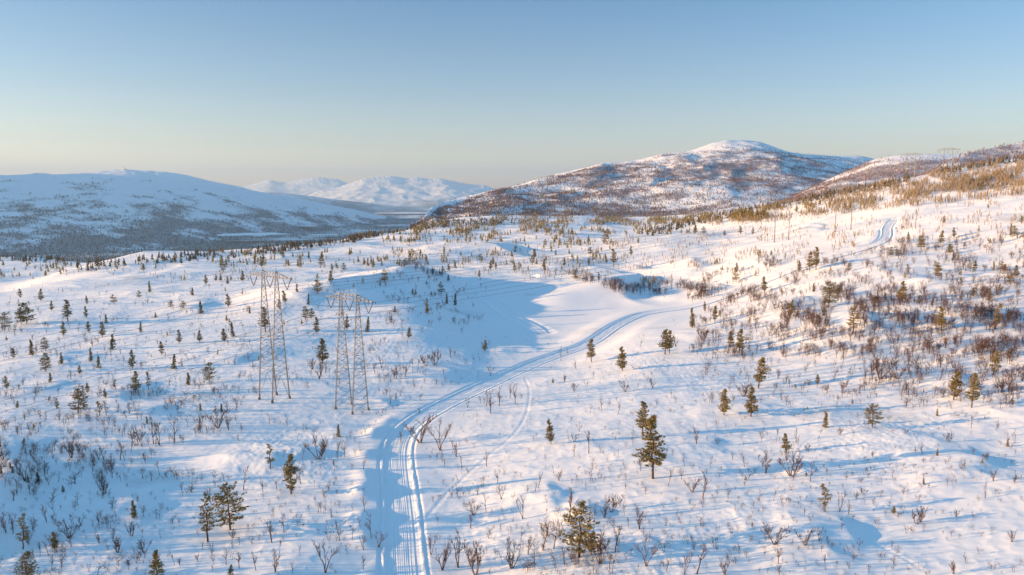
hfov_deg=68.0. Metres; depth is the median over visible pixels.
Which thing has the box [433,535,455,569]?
birch tree
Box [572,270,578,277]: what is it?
pine tree
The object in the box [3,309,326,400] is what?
power cable
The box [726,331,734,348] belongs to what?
pine tree
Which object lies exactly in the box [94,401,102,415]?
pine tree
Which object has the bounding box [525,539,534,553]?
birch tree
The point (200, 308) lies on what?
pine tree
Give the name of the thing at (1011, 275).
pine tree
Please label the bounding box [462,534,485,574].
birch tree
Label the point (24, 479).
birch tree
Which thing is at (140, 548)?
birch tree
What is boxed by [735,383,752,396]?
birch tree
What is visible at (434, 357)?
birch tree
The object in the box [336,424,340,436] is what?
pine tree
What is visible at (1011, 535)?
birch tree
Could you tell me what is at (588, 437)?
birch tree
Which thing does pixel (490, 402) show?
birch tree
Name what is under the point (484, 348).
pine tree
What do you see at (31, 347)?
pine tree
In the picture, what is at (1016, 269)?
pine tree
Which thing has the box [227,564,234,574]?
pine tree
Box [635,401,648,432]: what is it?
pine tree
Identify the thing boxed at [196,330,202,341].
pine tree
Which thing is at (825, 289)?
pine tree
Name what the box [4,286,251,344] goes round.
power cable
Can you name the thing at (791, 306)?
pine tree
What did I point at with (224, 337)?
pine tree
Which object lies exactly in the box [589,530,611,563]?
birch tree
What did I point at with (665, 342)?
pine tree
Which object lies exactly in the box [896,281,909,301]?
pine tree
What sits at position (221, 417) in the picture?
birch tree
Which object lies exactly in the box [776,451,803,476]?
birch tree
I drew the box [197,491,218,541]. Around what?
pine tree
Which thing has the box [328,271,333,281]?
pine tree
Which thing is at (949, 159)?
power pylon
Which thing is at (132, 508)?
pine tree
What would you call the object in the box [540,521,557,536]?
birch tree
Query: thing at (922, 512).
birch tree
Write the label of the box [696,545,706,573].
birch tree
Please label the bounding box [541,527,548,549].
birch tree
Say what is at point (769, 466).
birch tree
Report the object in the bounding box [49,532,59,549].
pine tree
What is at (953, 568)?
birch tree
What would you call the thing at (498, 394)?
birch tree
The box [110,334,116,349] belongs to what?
pine tree
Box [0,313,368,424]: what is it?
power cable
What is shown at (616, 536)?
birch tree
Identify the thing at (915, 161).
power pylon
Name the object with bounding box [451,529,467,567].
birch tree
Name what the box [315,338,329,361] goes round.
pine tree
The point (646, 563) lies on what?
birch tree
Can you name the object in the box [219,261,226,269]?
pine tree
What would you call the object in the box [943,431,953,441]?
birch tree
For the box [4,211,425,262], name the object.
valley forest
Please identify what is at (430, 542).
birch tree
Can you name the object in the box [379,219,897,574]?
snow road
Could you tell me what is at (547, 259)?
power cable
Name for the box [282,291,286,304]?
pine tree
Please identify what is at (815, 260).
pine tree
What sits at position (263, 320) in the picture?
pine tree
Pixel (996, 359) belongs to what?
pine tree
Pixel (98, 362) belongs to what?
pine tree
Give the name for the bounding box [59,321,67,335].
pine tree
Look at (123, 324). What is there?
power cable
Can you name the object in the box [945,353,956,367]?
birch tree
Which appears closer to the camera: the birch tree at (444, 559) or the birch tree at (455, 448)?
the birch tree at (444, 559)
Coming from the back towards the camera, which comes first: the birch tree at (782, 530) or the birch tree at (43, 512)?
the birch tree at (43, 512)
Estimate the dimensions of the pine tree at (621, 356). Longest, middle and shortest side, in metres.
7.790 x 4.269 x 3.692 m
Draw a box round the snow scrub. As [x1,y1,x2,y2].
[0,298,1022,574]
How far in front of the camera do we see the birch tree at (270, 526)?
109.28 m
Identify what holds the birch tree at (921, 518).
on the ground
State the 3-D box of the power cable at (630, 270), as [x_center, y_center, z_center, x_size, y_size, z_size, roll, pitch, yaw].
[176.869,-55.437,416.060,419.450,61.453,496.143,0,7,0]
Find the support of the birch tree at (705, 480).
on the ground
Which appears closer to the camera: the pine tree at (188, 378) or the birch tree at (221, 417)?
the birch tree at (221, 417)
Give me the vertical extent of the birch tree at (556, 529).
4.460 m
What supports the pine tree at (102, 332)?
on the ground
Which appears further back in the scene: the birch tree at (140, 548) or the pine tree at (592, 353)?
the pine tree at (592, 353)
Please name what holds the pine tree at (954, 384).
on the ground
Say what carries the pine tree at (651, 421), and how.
on the ground
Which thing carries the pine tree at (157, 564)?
on the ground
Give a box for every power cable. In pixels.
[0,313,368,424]
[1,268,245,312]
[1,289,264,352]
[1,296,333,373]
[2,290,285,360]
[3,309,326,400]
[3,313,340,411]
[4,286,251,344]
[4,294,315,364]
[5,266,275,316]
[258,160,898,285]
[270,179,838,264]
[275,158,910,287]
[286,161,896,265]
[292,158,919,289]
[336,153,938,307]
[351,153,947,310]
[360,149,941,285]
[363,152,944,289]
[374,153,956,312]
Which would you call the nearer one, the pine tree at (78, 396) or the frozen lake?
the pine tree at (78, 396)
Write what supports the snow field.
on the ground
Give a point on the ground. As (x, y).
(570, 312)
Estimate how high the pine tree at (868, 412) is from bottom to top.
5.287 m
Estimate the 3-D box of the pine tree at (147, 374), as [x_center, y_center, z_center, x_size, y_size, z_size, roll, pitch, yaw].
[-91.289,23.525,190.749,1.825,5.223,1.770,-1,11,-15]
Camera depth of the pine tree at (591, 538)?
103.61 m
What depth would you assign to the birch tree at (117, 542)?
106.40 m
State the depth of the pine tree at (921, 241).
354.19 m
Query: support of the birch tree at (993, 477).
on the ground
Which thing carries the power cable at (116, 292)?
attached to the power pylon at (274, 376)
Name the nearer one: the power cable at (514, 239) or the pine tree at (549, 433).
the pine tree at (549, 433)
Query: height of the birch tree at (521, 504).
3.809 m
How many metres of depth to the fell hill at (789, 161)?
2156.33 m
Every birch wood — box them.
[0,230,1023,574]
[1,155,1023,298]
[410,143,868,226]
[768,153,949,205]
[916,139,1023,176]
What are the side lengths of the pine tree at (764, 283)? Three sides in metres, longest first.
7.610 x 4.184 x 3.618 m
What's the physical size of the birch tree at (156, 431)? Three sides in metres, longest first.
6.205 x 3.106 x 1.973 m
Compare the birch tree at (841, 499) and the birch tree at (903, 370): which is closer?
the birch tree at (841, 499)
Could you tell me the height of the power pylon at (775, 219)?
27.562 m
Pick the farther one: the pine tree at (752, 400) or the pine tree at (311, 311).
the pine tree at (311, 311)
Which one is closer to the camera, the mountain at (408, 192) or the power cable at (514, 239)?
the power cable at (514, 239)
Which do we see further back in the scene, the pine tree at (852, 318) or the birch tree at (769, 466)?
the pine tree at (852, 318)
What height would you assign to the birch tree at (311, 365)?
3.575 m
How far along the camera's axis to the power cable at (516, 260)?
255.71 m
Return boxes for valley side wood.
[0,178,379,256]
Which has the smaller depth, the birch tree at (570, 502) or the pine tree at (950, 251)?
the birch tree at (570, 502)
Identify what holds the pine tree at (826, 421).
on the ground
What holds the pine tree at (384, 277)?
on the ground
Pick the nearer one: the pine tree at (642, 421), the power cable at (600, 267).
the pine tree at (642, 421)
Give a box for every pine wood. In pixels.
[0,161,1023,479]
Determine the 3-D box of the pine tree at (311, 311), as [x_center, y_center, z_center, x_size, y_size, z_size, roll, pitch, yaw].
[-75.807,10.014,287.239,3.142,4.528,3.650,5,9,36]
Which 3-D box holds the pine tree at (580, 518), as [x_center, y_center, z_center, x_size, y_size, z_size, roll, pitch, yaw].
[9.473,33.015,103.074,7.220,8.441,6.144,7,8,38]
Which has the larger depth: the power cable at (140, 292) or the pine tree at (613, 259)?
the pine tree at (613, 259)
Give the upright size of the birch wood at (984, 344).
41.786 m
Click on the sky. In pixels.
(495, 94)
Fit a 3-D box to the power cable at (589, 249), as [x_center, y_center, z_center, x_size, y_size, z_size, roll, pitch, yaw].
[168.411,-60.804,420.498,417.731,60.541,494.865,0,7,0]
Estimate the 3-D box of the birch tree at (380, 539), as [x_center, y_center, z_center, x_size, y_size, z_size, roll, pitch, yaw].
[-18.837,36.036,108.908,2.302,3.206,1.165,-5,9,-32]
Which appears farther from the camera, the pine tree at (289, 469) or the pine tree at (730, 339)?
the pine tree at (730, 339)
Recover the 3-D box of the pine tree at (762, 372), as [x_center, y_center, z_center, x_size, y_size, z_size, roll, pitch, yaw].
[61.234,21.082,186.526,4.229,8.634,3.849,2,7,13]
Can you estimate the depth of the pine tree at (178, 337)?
245.84 m
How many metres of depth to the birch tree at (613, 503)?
117.21 m
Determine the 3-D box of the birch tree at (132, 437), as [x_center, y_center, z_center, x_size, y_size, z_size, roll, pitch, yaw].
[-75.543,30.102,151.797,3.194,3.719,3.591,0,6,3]
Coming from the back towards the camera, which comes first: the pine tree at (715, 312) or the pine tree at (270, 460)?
the pine tree at (715, 312)
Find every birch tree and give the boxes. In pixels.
[0,450,10,466]
[9,455,28,480]
[11,477,21,492]
[39,503,46,521]
[55,516,81,537]
[64,437,75,457]
[96,479,107,493]
[112,534,121,552]
[116,440,126,459]
[124,520,135,536]
[128,430,144,445]
[136,539,151,552]
[150,419,163,445]
[171,415,180,441]
[204,407,233,427]
[236,550,241,567]
[243,466,248,489]
[265,520,273,542]
[272,549,279,571]
[302,434,328,459]
[307,358,315,368]
[312,540,337,572]
[316,362,323,378]
[372,530,386,546]
[391,367,398,377]
[402,414,436,442]
[420,354,432,365]
[426,417,451,450]
[428,348,440,364]
[428,533,437,554]
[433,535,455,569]
[449,438,458,456]
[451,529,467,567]
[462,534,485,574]
[463,498,481,514]
[487,390,495,413]
[496,384,502,405]
[504,536,520,568]
[516,495,525,518]
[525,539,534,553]
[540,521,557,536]
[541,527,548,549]
[552,523,560,548]
[567,490,576,521]
[584,431,589,453]
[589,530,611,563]
[600,501,607,517]
[605,493,621,511]
[614,524,622,551]
[618,379,629,391]
[633,534,660,565]
[634,504,643,528]
[682,552,692,574]
[684,478,701,492]
[693,425,698,443]
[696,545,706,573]
[697,328,708,339]
[702,472,711,497]
[719,557,731,573]
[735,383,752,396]
[762,523,794,544]
[764,450,771,473]
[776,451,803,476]
[795,526,817,545]
[837,489,846,511]
[871,355,898,378]
[884,357,907,378]
[904,379,914,394]
[911,509,925,523]
[917,506,927,521]
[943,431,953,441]
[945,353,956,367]
[948,560,954,573]
[980,368,992,380]
[990,469,997,480]
[1005,379,1017,394]
[1007,530,1015,541]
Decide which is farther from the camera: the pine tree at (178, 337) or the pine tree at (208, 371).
the pine tree at (178, 337)
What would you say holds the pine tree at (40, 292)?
on the ground
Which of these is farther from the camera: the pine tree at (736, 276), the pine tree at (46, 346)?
the pine tree at (736, 276)
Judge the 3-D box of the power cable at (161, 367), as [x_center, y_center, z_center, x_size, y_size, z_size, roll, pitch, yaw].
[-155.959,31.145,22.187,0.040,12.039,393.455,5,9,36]
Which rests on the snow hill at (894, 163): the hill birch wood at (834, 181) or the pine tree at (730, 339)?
the hill birch wood at (834, 181)
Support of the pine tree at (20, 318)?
on the ground
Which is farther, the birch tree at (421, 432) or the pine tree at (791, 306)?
the pine tree at (791, 306)
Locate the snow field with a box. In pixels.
[217,232,287,235]
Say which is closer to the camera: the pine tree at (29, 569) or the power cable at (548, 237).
the pine tree at (29, 569)
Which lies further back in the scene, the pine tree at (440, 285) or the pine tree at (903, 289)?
the pine tree at (440, 285)
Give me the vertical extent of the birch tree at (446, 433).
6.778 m
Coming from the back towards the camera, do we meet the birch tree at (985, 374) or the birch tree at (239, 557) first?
the birch tree at (985, 374)
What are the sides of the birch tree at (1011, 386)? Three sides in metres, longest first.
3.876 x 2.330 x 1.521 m
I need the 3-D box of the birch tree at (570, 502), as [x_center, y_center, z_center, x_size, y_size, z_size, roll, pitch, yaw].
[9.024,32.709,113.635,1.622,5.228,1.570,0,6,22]
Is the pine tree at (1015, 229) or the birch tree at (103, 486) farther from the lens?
the pine tree at (1015, 229)
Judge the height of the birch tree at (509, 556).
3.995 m
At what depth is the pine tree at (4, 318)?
276.61 m
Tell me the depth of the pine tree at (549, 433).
148.82 m
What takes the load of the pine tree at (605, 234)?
on the ground
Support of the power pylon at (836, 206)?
on the ground
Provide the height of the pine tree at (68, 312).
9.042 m
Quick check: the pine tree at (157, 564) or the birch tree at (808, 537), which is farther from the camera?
the birch tree at (808, 537)
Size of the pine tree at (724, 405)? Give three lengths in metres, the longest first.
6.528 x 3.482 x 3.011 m
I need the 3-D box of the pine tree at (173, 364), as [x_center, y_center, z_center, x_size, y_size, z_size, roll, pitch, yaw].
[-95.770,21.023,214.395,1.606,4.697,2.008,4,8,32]
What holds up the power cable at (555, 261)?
hanging from the power pylon at (274, 376)
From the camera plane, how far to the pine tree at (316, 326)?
258.48 m
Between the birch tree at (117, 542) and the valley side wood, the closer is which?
the birch tree at (117, 542)
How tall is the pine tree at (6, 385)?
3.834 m
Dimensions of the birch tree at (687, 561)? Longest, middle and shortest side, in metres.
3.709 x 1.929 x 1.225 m
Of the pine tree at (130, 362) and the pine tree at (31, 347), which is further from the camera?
the pine tree at (31, 347)
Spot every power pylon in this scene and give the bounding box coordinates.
[249,265,290,402]
[326,288,373,414]
[768,199,796,241]
[828,183,860,231]
[901,153,922,177]
[938,148,959,168]
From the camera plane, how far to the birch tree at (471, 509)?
119.28 m
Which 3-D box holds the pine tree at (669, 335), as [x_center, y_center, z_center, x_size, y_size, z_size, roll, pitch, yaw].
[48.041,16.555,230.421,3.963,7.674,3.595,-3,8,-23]
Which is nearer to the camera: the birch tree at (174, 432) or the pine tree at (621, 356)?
the birch tree at (174, 432)
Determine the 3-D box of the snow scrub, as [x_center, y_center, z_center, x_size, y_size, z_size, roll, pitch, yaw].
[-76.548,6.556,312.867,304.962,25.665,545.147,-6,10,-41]
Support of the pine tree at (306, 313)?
on the ground
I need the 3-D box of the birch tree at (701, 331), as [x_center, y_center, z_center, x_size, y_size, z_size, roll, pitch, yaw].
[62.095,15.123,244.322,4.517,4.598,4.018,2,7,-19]
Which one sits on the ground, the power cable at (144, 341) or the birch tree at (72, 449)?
the birch tree at (72, 449)
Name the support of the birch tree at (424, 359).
on the ground
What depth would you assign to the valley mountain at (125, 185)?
5099.59 m
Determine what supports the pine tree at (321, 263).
on the ground
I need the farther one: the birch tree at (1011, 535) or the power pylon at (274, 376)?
the power pylon at (274, 376)
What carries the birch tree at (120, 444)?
on the ground
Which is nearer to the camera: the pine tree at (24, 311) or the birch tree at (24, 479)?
the birch tree at (24, 479)
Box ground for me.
[0,158,1023,574]
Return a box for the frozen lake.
[377,212,426,213]
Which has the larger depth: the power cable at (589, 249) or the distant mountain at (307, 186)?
the distant mountain at (307, 186)
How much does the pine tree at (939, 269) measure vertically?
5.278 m
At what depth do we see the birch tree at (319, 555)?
101.40 m
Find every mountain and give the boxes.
[0,170,387,255]
[240,177,347,195]
[307,176,494,207]
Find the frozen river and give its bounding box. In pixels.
[235,239,307,240]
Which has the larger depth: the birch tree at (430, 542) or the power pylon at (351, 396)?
the power pylon at (351, 396)
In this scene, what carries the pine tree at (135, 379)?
on the ground
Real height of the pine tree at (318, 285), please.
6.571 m
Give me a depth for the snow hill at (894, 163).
1763.46 m
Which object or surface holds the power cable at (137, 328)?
hanging from the power pylon at (274, 376)
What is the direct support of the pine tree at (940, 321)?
on the ground
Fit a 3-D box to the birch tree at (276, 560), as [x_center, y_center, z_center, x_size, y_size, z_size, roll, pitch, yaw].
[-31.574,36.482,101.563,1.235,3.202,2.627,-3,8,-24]
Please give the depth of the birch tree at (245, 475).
128.33 m
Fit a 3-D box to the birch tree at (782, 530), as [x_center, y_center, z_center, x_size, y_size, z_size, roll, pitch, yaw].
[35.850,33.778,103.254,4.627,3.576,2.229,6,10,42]
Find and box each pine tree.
[0,312,11,327]
[2,376,9,387]
[13,549,39,574]
[14,302,36,323]
[14,307,25,322]
[15,512,29,548]
[28,339,34,354]
[37,353,51,369]
[38,288,44,299]
[40,337,48,349]
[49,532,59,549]
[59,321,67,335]
[61,300,71,320]
[68,388,87,412]
[88,347,92,360]
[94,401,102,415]
[96,356,101,367]
[98,321,106,336]
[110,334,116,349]
[128,350,136,367]
[130,371,141,391]
[130,500,136,517]
[145,371,150,389]
[148,550,165,574]
[158,341,163,352]
[170,354,176,368]
[175,329,182,341]
[186,373,190,384]
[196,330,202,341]
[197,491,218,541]
[198,301,203,313]
[201,362,216,381]
[212,481,249,529]
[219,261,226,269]
[220,328,227,341]
[225,294,231,306]
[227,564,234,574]
[230,322,234,336]
[257,307,271,331]
[265,444,274,468]
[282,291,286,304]
[282,453,299,493]
[301,306,308,319]
[308,308,314,317]
[312,279,322,291]
[312,317,320,333]
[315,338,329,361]
[318,256,324,265]
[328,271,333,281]
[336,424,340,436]
[345,316,349,327]
[364,317,369,331]
[379,269,388,281]
[425,299,428,311]
[438,281,444,292]
[482,340,486,350]
[545,419,554,441]
[557,500,604,557]
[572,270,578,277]
[586,339,595,361]
[588,531,596,553]
[601,231,608,241]
[610,248,616,264]
[615,346,626,370]
[632,415,667,478]
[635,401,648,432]
[658,329,671,353]
[666,330,673,352]
[689,308,694,327]
[712,306,717,318]
[717,388,731,414]
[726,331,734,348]
[732,270,739,279]
[735,329,745,352]
[742,387,758,416]
[752,357,768,387]
[760,276,768,289]
[781,433,793,452]
[788,300,795,316]
[806,251,813,270]
[811,247,819,265]
[817,483,831,511]
[820,281,840,303]
[823,411,829,427]
[846,306,858,331]
[863,403,884,426]
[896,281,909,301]
[917,235,925,246]
[933,265,942,277]
[933,306,946,330]
[938,230,945,243]
[946,371,963,399]
[947,244,954,253]
[963,373,979,407]
[971,260,977,270]
[989,350,1001,372]
[993,302,1002,329]
[1006,274,1014,282]
[1011,225,1017,233]
[1013,265,1019,277]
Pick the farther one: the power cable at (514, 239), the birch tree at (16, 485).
the power cable at (514, 239)
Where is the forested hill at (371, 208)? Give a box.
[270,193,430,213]
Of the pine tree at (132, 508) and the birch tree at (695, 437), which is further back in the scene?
the birch tree at (695, 437)
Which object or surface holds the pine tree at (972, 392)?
on the ground
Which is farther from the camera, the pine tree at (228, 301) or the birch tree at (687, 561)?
the pine tree at (228, 301)
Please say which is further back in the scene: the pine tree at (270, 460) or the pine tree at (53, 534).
the pine tree at (270, 460)
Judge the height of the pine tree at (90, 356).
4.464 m
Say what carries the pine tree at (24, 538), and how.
on the ground
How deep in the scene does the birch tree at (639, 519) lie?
110.19 m
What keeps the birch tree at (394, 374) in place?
on the ground
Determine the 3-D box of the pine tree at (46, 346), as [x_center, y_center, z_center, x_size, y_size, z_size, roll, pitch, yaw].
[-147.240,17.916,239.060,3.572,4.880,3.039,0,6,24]
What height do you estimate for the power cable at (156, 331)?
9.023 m
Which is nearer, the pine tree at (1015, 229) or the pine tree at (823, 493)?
the pine tree at (823, 493)
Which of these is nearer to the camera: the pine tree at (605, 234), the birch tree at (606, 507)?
the birch tree at (606, 507)
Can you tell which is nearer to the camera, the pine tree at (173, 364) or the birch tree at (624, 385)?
the birch tree at (624, 385)
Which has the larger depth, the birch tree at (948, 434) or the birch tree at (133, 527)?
the birch tree at (948, 434)
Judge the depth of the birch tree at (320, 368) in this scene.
204.67 m
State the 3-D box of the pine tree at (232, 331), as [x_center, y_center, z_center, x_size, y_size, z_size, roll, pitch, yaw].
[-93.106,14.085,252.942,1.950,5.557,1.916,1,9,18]
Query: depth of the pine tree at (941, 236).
357.93 m
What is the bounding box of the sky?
[0,0,1023,188]
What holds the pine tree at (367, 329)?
on the ground
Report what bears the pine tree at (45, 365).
on the ground
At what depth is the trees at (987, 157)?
1000.49 m
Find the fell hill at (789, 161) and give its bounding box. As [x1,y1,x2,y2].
[410,140,873,223]
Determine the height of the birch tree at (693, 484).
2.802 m
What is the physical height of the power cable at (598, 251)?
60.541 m
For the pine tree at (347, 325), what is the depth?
265.72 m
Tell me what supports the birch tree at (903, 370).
on the ground
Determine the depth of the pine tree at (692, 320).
272.95 m
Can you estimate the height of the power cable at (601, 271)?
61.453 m
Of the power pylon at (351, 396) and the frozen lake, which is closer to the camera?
the power pylon at (351, 396)
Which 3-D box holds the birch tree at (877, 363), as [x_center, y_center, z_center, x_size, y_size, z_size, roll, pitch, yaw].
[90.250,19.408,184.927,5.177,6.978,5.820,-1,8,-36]
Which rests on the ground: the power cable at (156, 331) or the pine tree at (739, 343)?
the pine tree at (739, 343)
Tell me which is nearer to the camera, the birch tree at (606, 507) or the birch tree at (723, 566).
the birch tree at (723, 566)
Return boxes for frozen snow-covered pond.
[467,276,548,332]
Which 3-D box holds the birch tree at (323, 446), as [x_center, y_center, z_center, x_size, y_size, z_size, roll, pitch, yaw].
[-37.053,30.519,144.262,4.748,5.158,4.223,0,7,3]
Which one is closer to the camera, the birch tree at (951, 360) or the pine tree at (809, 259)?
the birch tree at (951, 360)
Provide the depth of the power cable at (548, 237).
255.21 m
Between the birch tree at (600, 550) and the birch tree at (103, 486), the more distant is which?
the birch tree at (103, 486)
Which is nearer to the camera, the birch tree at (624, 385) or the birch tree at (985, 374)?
the birch tree at (985, 374)
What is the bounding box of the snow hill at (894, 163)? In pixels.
[781,154,960,202]
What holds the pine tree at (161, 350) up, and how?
on the ground
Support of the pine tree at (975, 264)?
on the ground
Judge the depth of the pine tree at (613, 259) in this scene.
484.50 m
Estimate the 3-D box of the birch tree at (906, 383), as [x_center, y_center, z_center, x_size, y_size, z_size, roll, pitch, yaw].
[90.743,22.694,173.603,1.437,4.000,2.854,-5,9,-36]
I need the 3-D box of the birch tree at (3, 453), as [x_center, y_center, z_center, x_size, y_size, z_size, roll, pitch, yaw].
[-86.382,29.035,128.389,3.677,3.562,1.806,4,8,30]
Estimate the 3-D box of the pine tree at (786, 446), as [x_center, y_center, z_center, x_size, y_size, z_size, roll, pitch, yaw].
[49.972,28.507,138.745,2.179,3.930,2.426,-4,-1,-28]
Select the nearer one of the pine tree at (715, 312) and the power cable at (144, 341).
the power cable at (144, 341)
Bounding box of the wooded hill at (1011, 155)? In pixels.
[925,142,1023,174]
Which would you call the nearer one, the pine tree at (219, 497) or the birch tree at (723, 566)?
the birch tree at (723, 566)
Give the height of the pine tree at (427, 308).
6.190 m
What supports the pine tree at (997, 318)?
on the ground
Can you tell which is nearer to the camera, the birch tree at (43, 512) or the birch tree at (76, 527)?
the birch tree at (76, 527)

